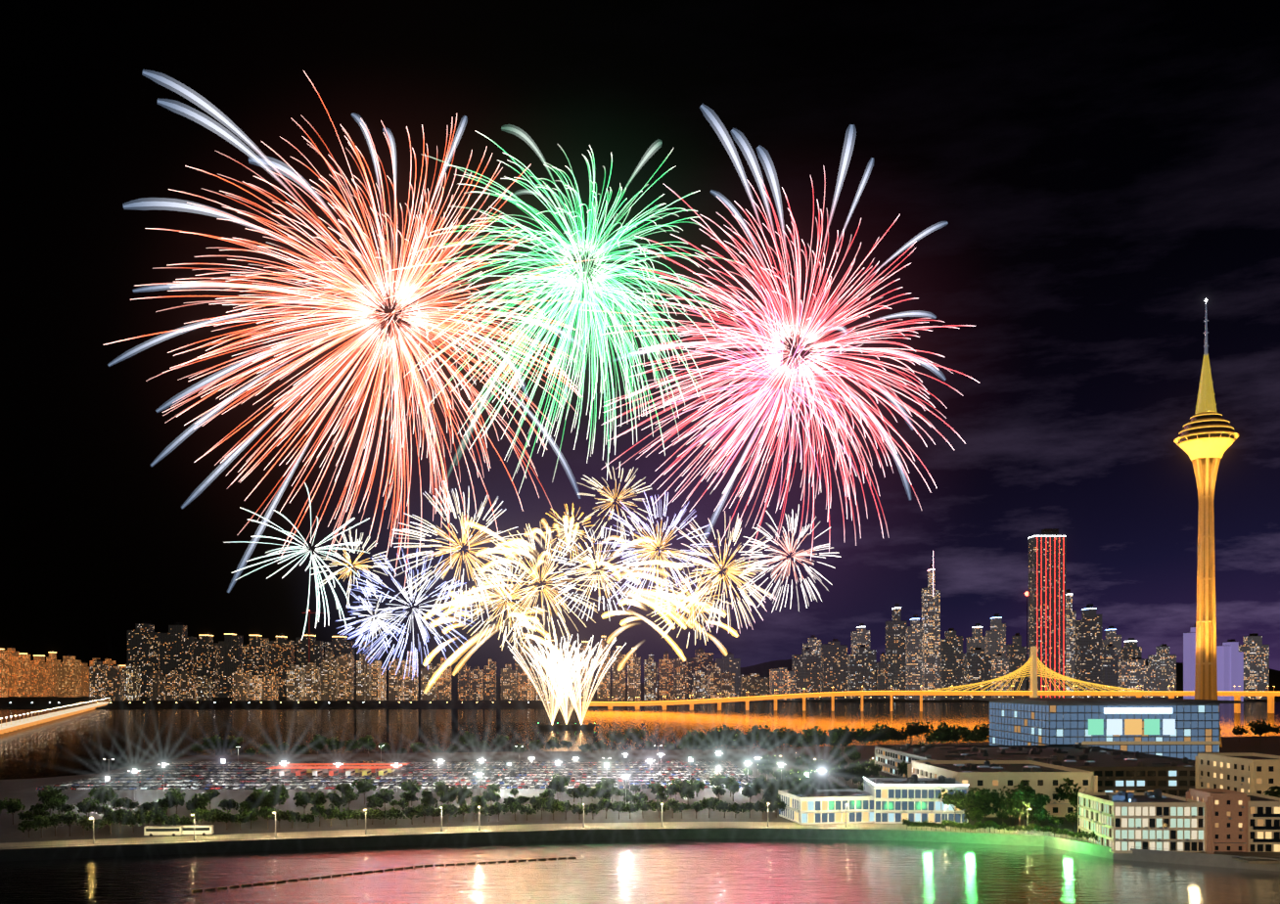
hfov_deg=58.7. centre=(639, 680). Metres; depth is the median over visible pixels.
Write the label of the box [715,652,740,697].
residential tower
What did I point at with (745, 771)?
tree
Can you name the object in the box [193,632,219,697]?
residential tower
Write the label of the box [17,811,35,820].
tree
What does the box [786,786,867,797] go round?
roof clutter
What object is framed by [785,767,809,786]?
tree
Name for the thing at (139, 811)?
tree
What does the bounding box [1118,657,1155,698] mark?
office tower
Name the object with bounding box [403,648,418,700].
residential tower
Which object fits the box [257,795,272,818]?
tree
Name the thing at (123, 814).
tree
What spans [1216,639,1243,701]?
purple tower
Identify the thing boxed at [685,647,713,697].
residential tower
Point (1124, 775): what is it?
building
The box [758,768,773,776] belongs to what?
tree
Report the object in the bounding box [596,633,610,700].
residential tower
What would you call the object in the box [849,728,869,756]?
tree
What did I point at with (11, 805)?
tree
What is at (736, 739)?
tree
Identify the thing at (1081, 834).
shrub
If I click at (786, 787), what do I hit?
tree
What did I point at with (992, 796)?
tree
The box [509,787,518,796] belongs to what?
tree
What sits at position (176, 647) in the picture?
residential tower
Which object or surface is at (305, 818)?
tree
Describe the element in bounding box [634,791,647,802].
tree
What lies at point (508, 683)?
residential tower
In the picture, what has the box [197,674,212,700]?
residential tower
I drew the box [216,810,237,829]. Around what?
tree
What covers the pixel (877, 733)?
tree
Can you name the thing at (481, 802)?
tree
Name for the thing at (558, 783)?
tree
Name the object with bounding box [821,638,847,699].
office tower
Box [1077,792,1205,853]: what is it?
glazed building
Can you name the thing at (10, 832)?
ground
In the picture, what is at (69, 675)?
apartment building
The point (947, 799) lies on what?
tree
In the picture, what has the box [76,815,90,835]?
tree
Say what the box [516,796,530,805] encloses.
tree
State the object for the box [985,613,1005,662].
office tower
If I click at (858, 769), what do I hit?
tree
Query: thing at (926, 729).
tree
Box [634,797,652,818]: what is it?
tree
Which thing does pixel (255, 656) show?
residential tower
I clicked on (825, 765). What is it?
tree
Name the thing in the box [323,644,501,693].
hill
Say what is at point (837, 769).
tree
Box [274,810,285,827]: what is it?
tree
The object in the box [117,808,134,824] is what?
tree
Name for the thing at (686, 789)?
tree
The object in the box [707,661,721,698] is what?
residential tower
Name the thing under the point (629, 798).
tree
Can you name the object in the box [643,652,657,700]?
residential tower
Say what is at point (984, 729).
tree
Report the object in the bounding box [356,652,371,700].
residential tower
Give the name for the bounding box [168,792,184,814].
tree
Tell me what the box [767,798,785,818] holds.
tree
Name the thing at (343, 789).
tree
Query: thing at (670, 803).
tree
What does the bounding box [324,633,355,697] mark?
residential tower
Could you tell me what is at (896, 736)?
tree
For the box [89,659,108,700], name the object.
residential tower
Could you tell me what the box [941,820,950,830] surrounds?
shrub
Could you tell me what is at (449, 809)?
tree
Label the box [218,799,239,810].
tree
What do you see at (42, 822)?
tree
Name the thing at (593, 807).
tree
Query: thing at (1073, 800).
tree
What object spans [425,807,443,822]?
tree
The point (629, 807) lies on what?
tree
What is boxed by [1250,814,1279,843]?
building balconies
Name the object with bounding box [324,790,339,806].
tree
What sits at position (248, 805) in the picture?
tree
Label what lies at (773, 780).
tree
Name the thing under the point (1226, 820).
brick building
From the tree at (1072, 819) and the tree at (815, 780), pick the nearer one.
the tree at (1072, 819)
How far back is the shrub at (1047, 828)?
364.65 m
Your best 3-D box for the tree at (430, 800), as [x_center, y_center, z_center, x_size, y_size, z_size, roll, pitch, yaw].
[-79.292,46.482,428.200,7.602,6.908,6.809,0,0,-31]
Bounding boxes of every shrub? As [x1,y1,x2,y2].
[901,818,912,829]
[922,820,929,830]
[925,821,936,829]
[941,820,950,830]
[951,822,959,831]
[960,821,969,831]
[974,821,985,832]
[984,820,994,832]
[991,822,999,832]
[1001,822,1008,833]
[1028,823,1040,830]
[1043,824,1053,831]
[1049,827,1058,837]
[1054,827,1063,838]
[1060,828,1068,835]
[1067,831,1074,840]
[1076,829,1086,837]
[1089,831,1096,839]
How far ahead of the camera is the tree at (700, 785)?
487.08 m
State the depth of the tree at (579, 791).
446.99 m
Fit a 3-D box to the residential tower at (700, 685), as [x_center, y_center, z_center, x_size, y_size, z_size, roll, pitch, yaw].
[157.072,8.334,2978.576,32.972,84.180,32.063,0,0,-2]
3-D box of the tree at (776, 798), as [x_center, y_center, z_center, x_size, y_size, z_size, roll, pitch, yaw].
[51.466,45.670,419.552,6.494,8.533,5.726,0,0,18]
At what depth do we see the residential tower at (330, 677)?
2869.09 m
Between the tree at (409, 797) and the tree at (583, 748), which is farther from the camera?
the tree at (583, 748)
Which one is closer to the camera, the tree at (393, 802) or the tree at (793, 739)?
the tree at (393, 802)
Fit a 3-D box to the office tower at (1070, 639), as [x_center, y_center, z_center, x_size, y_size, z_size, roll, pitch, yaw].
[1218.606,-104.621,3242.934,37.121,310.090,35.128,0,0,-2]
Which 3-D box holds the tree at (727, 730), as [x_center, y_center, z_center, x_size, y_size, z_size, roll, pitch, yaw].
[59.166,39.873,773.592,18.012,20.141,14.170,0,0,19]
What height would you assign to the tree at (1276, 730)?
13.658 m
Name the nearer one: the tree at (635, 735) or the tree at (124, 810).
the tree at (124, 810)
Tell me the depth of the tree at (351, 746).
720.11 m
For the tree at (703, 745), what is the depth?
714.03 m
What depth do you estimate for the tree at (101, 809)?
407.59 m
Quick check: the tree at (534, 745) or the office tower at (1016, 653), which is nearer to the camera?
the tree at (534, 745)
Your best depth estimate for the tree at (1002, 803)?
394.44 m
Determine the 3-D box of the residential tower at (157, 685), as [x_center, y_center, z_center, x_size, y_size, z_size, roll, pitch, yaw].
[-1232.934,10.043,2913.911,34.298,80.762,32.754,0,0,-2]
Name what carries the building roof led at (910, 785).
on the building at (895, 804)
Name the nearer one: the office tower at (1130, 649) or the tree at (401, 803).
the tree at (401, 803)
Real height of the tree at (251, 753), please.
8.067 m
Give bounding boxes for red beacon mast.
[1026,595,1027,697]
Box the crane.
[302,609,329,662]
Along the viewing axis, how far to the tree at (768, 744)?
730.26 m
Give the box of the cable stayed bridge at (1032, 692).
[581,646,1279,713]
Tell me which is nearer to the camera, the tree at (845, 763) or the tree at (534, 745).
the tree at (845, 763)
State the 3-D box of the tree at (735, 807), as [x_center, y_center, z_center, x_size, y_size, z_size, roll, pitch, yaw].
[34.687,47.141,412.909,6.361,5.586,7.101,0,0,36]
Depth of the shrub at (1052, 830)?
362.46 m
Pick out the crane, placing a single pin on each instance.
(308, 613)
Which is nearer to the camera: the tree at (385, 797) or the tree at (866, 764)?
the tree at (385, 797)
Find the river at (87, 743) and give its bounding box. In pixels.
[0,683,1279,779]
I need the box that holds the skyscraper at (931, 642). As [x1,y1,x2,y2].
[921,563,940,699]
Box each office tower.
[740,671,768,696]
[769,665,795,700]
[791,647,821,699]
[802,635,821,655]
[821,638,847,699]
[847,644,875,698]
[851,623,869,654]
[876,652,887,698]
[885,603,907,698]
[905,614,921,699]
[940,628,962,699]
[962,644,991,699]
[965,623,985,654]
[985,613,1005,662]
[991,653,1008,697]
[1005,633,1026,697]
[1065,589,1076,697]
[1074,603,1101,697]
[1101,626,1121,661]
[1101,643,1118,697]
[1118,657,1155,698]
[1121,638,1142,661]
[1147,643,1176,697]
[1238,633,1269,699]
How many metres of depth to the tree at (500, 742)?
766.21 m
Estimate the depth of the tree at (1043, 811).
387.74 m
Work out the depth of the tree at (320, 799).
426.77 m
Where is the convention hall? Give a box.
[989,700,1219,760]
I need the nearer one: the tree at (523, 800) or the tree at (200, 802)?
the tree at (200, 802)
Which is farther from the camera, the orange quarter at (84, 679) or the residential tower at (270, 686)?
the orange quarter at (84, 679)
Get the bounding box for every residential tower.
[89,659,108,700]
[105,664,124,700]
[121,662,140,700]
[127,620,162,697]
[149,669,165,700]
[159,622,196,675]
[165,668,181,700]
[181,669,197,700]
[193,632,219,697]
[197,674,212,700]
[218,631,243,697]
[232,666,249,700]
[242,632,269,678]
[249,674,262,700]
[262,673,278,700]
[269,633,294,697]
[285,662,304,700]
[295,632,323,667]
[302,661,320,700]
[320,648,338,700]
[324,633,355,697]
[336,651,354,700]
[356,638,380,662]
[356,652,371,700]
[370,659,386,700]
[388,656,403,700]
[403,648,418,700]
[420,660,436,700]
[436,655,452,700]
[457,660,470,700]
[470,665,483,700]
[484,656,496,700]
[501,662,516,699]
[514,635,540,697]
[517,665,534,700]
[535,669,550,700]
[543,637,559,697]
[558,641,575,700]
[577,638,593,700]
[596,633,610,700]
[611,643,625,700]
[627,645,640,700]
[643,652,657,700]
[659,650,673,700]
[673,654,687,699]
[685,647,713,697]
[692,668,706,699]
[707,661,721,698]
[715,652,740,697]
[721,670,734,698]
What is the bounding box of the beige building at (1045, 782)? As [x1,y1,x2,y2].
[907,760,1097,817]
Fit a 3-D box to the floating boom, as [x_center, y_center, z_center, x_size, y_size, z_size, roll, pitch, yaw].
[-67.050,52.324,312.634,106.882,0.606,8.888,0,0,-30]
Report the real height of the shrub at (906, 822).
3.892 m
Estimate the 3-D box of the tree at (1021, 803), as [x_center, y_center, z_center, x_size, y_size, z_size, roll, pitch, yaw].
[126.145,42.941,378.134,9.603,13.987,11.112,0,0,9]
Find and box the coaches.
[143,768,395,836]
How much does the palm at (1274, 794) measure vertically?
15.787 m
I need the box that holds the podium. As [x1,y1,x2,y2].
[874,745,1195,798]
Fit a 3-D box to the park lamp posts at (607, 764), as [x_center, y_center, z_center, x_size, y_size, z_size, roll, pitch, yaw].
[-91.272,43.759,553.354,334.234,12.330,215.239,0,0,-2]
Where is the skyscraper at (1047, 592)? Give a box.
[1027,528,1066,697]
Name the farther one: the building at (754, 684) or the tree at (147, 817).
the building at (754, 684)
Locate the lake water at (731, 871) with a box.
[0,838,1279,903]
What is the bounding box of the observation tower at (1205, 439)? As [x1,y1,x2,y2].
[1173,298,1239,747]
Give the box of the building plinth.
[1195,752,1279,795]
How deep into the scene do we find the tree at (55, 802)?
415.16 m
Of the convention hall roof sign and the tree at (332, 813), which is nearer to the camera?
the tree at (332, 813)
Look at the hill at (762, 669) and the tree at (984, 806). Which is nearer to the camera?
the tree at (984, 806)
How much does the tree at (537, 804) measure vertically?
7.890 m
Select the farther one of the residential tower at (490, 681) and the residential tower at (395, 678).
the residential tower at (490, 681)
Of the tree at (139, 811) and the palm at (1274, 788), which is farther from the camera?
the tree at (139, 811)
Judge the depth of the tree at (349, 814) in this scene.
388.49 m
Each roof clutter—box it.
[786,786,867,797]
[874,774,955,784]
[891,742,1188,766]
[922,760,1053,772]
[1105,788,1166,802]
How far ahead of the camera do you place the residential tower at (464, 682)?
2902.20 m
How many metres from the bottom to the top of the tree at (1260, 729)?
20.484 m
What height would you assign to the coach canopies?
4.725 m
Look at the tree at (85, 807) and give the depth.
398.93 m
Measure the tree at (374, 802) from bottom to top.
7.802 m
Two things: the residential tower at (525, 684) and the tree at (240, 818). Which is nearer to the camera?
the tree at (240, 818)
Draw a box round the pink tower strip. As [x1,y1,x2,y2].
[932,550,933,596]
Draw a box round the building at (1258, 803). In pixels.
[1244,792,1279,852]
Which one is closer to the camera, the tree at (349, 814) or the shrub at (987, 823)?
the shrub at (987, 823)
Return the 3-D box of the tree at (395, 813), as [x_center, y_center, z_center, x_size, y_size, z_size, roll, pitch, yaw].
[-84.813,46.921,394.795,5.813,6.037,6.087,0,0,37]
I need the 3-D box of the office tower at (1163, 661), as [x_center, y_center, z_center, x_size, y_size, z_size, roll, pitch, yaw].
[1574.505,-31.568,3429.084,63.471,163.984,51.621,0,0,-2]
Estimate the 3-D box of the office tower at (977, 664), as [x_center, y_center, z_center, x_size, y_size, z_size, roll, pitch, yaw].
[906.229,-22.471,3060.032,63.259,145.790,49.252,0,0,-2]
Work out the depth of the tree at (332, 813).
387.82 m
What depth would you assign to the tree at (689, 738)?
725.18 m
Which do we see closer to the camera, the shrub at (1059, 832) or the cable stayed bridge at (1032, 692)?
the shrub at (1059, 832)
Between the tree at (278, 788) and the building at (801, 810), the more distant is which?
the tree at (278, 788)
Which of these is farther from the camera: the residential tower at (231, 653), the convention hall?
the residential tower at (231, 653)
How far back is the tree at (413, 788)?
453.01 m
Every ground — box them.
[0,686,1279,709]
[0,735,1279,871]
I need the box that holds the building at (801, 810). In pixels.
[777,788,873,824]
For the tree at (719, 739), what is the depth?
752.21 m
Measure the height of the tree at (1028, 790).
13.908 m
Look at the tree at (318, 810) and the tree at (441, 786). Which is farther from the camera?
the tree at (441, 786)
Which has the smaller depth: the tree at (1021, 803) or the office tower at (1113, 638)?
the tree at (1021, 803)
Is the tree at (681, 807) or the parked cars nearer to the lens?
the tree at (681, 807)
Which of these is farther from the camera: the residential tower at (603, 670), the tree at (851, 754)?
the residential tower at (603, 670)
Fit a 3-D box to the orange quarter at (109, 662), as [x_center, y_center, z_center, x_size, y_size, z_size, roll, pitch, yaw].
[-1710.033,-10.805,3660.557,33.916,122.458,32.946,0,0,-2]
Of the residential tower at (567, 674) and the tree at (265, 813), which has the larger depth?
the residential tower at (567, 674)
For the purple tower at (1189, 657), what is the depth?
2753.58 m
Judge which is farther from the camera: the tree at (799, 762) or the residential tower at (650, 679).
the residential tower at (650, 679)
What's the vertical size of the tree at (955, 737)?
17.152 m
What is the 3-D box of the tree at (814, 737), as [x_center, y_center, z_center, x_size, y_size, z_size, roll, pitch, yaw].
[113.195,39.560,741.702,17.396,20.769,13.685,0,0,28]
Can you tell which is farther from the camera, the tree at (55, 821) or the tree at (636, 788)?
the tree at (636, 788)
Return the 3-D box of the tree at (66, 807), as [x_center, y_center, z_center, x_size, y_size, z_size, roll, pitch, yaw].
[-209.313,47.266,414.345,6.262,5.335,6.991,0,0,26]
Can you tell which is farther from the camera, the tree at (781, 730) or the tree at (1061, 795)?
the tree at (781, 730)
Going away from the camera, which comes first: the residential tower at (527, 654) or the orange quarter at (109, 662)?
the residential tower at (527, 654)
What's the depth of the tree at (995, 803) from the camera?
406.75 m
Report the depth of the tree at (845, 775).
535.88 m
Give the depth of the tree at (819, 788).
461.21 m
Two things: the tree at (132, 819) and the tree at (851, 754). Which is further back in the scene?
the tree at (851, 754)
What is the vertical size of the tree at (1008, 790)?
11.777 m
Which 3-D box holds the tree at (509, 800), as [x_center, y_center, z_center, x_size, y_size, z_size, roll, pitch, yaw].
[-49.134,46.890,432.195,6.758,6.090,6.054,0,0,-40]
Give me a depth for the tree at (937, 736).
767.47 m
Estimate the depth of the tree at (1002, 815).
393.45 m
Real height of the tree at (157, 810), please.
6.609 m
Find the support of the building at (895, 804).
on the ground at (10, 832)
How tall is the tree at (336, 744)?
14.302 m
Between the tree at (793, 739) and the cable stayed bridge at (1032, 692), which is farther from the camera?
the cable stayed bridge at (1032, 692)
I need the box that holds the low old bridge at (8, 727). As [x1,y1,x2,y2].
[0,697,109,733]
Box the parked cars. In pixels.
[36,760,756,790]
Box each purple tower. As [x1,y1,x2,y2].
[1183,624,1195,699]
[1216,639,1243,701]
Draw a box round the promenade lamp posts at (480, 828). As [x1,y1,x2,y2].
[90,802,1030,843]
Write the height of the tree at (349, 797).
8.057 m
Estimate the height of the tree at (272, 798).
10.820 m
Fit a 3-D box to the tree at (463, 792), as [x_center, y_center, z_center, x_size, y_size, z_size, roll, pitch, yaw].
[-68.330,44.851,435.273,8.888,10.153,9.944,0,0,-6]
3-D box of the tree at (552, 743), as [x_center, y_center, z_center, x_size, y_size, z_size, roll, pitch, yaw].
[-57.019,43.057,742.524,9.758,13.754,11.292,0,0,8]
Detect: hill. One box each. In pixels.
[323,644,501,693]
[640,658,876,691]
[1027,658,1279,690]
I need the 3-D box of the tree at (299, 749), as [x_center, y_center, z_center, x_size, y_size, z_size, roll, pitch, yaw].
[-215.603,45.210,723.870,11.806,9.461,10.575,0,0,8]
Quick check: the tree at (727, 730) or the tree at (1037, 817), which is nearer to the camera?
the tree at (1037, 817)
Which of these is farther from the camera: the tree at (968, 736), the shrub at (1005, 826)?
the tree at (968, 736)
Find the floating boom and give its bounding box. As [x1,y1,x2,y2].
[191,857,576,892]
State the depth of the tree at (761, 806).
410.23 m
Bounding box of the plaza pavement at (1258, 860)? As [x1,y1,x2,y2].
[1213,851,1279,864]
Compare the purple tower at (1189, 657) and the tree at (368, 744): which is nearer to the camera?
the tree at (368, 744)
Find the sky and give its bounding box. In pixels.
[0,0,1279,683]
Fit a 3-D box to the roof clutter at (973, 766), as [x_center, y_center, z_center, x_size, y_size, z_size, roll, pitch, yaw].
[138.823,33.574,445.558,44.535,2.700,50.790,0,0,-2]
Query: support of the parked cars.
on the parking lot
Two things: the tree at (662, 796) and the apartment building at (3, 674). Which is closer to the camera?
the tree at (662, 796)
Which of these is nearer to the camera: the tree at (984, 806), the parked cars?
the tree at (984, 806)
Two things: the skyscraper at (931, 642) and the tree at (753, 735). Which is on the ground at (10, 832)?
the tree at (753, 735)
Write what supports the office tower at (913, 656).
on the shore ground at (33, 703)
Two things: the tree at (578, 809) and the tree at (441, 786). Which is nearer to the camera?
the tree at (578, 809)
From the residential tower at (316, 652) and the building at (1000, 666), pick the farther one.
the residential tower at (316, 652)
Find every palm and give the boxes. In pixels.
[1262,790,1279,797]
[1267,785,1279,796]
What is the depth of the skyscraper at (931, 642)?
2977.99 m
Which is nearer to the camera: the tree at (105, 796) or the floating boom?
the floating boom
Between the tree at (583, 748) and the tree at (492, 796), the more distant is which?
the tree at (583, 748)
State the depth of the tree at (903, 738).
833.05 m
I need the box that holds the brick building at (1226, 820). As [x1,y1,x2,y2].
[1186,788,1250,854]
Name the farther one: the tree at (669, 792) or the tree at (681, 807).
the tree at (669, 792)
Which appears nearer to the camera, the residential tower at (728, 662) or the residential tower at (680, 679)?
the residential tower at (680, 679)
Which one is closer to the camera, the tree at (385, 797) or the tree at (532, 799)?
the tree at (385, 797)
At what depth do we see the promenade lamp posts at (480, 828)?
376.56 m
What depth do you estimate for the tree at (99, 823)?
365.67 m
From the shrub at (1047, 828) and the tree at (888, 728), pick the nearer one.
the shrub at (1047, 828)
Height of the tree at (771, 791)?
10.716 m
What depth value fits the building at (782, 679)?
2937.96 m
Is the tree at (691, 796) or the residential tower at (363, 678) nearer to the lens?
the tree at (691, 796)
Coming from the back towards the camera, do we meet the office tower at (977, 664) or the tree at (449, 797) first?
the office tower at (977, 664)
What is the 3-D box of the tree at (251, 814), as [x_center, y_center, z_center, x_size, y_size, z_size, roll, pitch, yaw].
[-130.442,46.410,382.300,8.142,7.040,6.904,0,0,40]
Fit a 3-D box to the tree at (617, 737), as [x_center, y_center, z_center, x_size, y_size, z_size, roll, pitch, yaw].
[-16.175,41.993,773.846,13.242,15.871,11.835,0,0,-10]
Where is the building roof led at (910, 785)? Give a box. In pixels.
[863,777,968,785]
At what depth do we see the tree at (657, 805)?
411.80 m
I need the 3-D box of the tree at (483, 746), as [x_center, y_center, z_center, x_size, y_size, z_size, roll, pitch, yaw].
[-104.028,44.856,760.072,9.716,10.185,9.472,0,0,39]
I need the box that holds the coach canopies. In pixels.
[265,763,409,777]
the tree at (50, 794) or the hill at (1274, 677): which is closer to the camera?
the tree at (50, 794)
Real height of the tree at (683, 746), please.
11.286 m
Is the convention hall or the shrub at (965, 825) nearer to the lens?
the shrub at (965, 825)
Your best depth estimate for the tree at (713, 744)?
749.22 m
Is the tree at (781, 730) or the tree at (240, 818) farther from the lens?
the tree at (781, 730)
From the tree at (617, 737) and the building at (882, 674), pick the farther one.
the building at (882, 674)
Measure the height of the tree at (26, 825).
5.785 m
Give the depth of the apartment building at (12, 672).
3652.59 m
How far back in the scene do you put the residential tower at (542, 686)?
2888.11 m
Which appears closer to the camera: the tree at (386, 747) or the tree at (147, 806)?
the tree at (147, 806)
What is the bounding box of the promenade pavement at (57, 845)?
[0,822,1279,860]
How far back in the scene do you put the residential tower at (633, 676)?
2917.74 m
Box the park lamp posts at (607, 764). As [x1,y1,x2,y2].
[104,745,826,804]
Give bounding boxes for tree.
[0,798,25,824]
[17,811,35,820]
[17,820,40,837]
[29,803,50,813]
[31,815,51,837]
[32,807,49,817]
[37,785,63,814]
[43,798,63,814]
[47,813,62,836]
[55,803,76,813]
[58,794,68,813]
[60,811,80,836]
[76,797,99,817]
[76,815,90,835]
[84,819,106,835]
[88,785,118,806]
[96,803,111,815]
[101,809,121,834]
[107,810,131,833]
[109,797,131,809]
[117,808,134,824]
[122,813,142,833]
[126,800,138,809]
[135,809,147,816]
[137,801,160,811]
[137,811,157,825]
[149,805,167,815]
[152,810,169,824]
[157,797,174,815]
[163,813,185,825]
[164,787,185,812]
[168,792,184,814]
[181,815,193,825]
[185,793,210,822]
[190,743,205,757]
[190,808,212,824]
[201,734,223,758]
[202,789,220,809]
[207,809,222,830]
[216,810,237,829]
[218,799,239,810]
[221,734,243,758]
[230,812,249,830]
[238,801,259,812]
[240,808,260,829]
[244,748,256,761]
[245,787,268,817]
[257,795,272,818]
[258,743,276,760]
[259,806,278,829]
[260,789,289,808]
[270,783,288,794]
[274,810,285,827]
[277,741,289,759]
[282,810,301,828]
[290,744,310,759]
[293,791,308,800]
[294,791,316,808]
[300,813,315,828]
[308,790,326,806]
[309,734,327,759]
[310,804,326,826]
[322,806,340,826]
[324,736,342,751]
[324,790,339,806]
[328,796,350,809]
[334,782,354,795]
[336,808,357,826]
[340,791,359,810]
[341,739,361,759]
[351,778,376,804]
[353,809,366,825]
[357,734,376,756]
[364,807,380,824]
[365,795,383,809]
[374,788,394,811]
[376,810,391,824]
[378,742,390,757]
[386,807,405,824]
[388,799,398,809]
[396,747,407,757]
[396,798,409,809]
[399,779,421,806]
[399,790,417,807]
[400,806,424,824]
[411,742,427,758]
[412,802,433,822]
[418,794,438,807]
[421,789,432,797]
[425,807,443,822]
[428,744,442,757]
[432,779,449,794]
[436,788,457,805]
[438,803,459,822]
[446,744,458,758]
[449,784,472,801]
[456,798,466,806]
[457,803,471,822]
[458,731,479,757]
[466,802,482,822]
[470,795,486,802]
[473,799,486,808]
[476,740,491,755]
[480,804,497,822]
[483,788,501,805]
[486,783,500,792]
[491,802,507,821]
[492,733,508,747]
[502,796,519,812]
[507,801,523,821]
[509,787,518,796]
[512,743,526,756]
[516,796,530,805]
[519,804,536,821]
[528,740,544,757]
[529,795,538,804]
[531,797,550,820]
[539,788,556,797]
[544,799,563,820]
[545,735,559,757]
[548,773,570,800]
[556,799,572,820]
[559,740,572,748]
[565,787,581,802]
[570,803,588,820]
[572,782,590,803]
[577,742,594,757]
[585,803,602,820]
[588,781,611,800]
[594,740,606,754]
[597,798,612,819]
[600,776,615,787]
[606,731,625,754]
[606,785,619,801]
[610,801,626,820]
[617,788,632,797]
[622,802,638,819]
[623,728,644,744]
[623,795,637,803]
[629,783,640,796]
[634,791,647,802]
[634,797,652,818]
[643,740,655,750]
[648,781,665,793]
[650,798,669,818]
[654,791,668,801]
[663,741,674,752]
[664,788,677,799]
[665,777,681,794]
[665,798,679,818]
[672,802,690,819]
[675,779,699,796]
[676,738,691,755]
[681,730,704,758]
[681,791,694,804]
[690,734,713,760]
[690,801,703,819]
[693,779,705,797]
[699,797,719,818]
[703,735,716,756]
[706,727,729,752]
[709,774,727,787]
[712,785,726,800]
[715,724,738,754]
[716,800,730,818]
[722,777,738,796]
[726,731,748,747]
[727,782,739,801]
[727,802,744,818]
[741,782,761,802]
[741,802,755,818]
[742,768,752,779]
[744,739,756,755]
[746,724,771,756]
[752,799,773,819]
[754,775,767,792]
[755,753,778,780]
[756,734,777,750]
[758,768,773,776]
[762,794,773,802]
[763,780,784,798]
[766,778,777,787]
[767,729,787,755]
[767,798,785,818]
[771,793,782,816]
[773,777,791,789]
[776,768,790,780]
[778,727,791,753]
[780,782,788,790]
[783,730,804,756]
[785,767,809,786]
[787,778,815,795]
[793,759,802,770]
[795,753,810,768]
[796,771,828,787]
[797,743,809,755]
[799,726,826,757]
[806,759,824,772]
[808,778,822,789]
[810,759,832,771]
[810,769,828,786]
[822,734,841,757]
[827,725,854,756]
[827,764,845,786]
[828,746,841,762]
[828,781,849,789]
[833,754,844,765]
[837,759,847,767]
[839,769,852,786]
[844,744,861,761]
[847,761,870,785]
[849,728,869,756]
[852,776,864,784]
[863,760,874,770]
[867,723,892,744]
[868,769,878,777]
[869,764,881,771]
[879,724,896,741]
[885,728,901,741]
[896,729,908,741]
[897,761,909,771]
[899,764,907,777]
[901,722,923,745]
[909,721,934,742]
[923,729,947,745]
[933,722,955,743]
[937,788,967,821]
[945,727,961,745]
[952,725,969,745]
[952,791,983,822]
[958,729,979,745]
[962,791,993,822]
[963,807,984,824]
[968,785,981,793]
[970,728,987,745]
[973,723,989,745]
[978,787,1000,820]
[985,808,995,821]
[991,792,1005,820]
[995,810,1008,822]
[997,785,1014,798]
[997,797,1011,824]
[1003,789,1034,825]
[1008,811,1035,825]
[1012,779,1039,798]
[1024,813,1044,824]
[1027,792,1051,823]
[1031,807,1051,826]
[1048,815,1064,826]
[1052,777,1081,802]
[1064,791,1084,809]
[1064,811,1077,831]
[1232,725,1248,742]
[1247,719,1273,745]
[1269,725,1279,734]
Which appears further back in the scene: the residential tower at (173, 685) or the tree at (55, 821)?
the residential tower at (173, 685)
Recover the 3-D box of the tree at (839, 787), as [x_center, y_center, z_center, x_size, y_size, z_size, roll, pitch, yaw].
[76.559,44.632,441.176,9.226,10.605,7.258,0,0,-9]
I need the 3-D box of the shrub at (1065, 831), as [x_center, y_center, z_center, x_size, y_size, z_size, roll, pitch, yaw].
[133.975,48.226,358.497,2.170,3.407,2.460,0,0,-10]
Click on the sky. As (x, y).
(459, 331)
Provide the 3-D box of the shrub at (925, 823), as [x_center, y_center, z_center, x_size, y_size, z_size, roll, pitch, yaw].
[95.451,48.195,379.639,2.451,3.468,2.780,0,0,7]
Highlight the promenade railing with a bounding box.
[0,826,1279,858]
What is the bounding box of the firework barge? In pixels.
[537,723,595,729]
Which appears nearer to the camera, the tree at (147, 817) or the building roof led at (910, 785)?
the tree at (147, 817)
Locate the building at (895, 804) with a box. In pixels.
[864,777,968,823]
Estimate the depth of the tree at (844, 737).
742.05 m
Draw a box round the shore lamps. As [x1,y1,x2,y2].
[9,696,1261,707]
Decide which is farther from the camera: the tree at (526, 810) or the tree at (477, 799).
the tree at (477, 799)
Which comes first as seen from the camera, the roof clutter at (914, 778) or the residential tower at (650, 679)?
the roof clutter at (914, 778)
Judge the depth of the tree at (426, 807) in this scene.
398.47 m
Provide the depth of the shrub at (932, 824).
378.40 m
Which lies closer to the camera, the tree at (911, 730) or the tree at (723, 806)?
the tree at (723, 806)
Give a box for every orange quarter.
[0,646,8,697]
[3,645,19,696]
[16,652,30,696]
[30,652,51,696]
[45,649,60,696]
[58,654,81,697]
[81,661,89,696]
[90,657,100,666]
[102,658,115,671]
[118,664,125,672]
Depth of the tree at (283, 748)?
725.00 m
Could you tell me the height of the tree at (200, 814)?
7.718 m
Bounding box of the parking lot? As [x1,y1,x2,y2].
[9,761,772,792]
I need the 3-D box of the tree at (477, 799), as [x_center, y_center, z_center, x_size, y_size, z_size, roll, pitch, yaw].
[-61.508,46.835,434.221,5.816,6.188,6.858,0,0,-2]
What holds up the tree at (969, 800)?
on the promenade pavement at (57, 845)

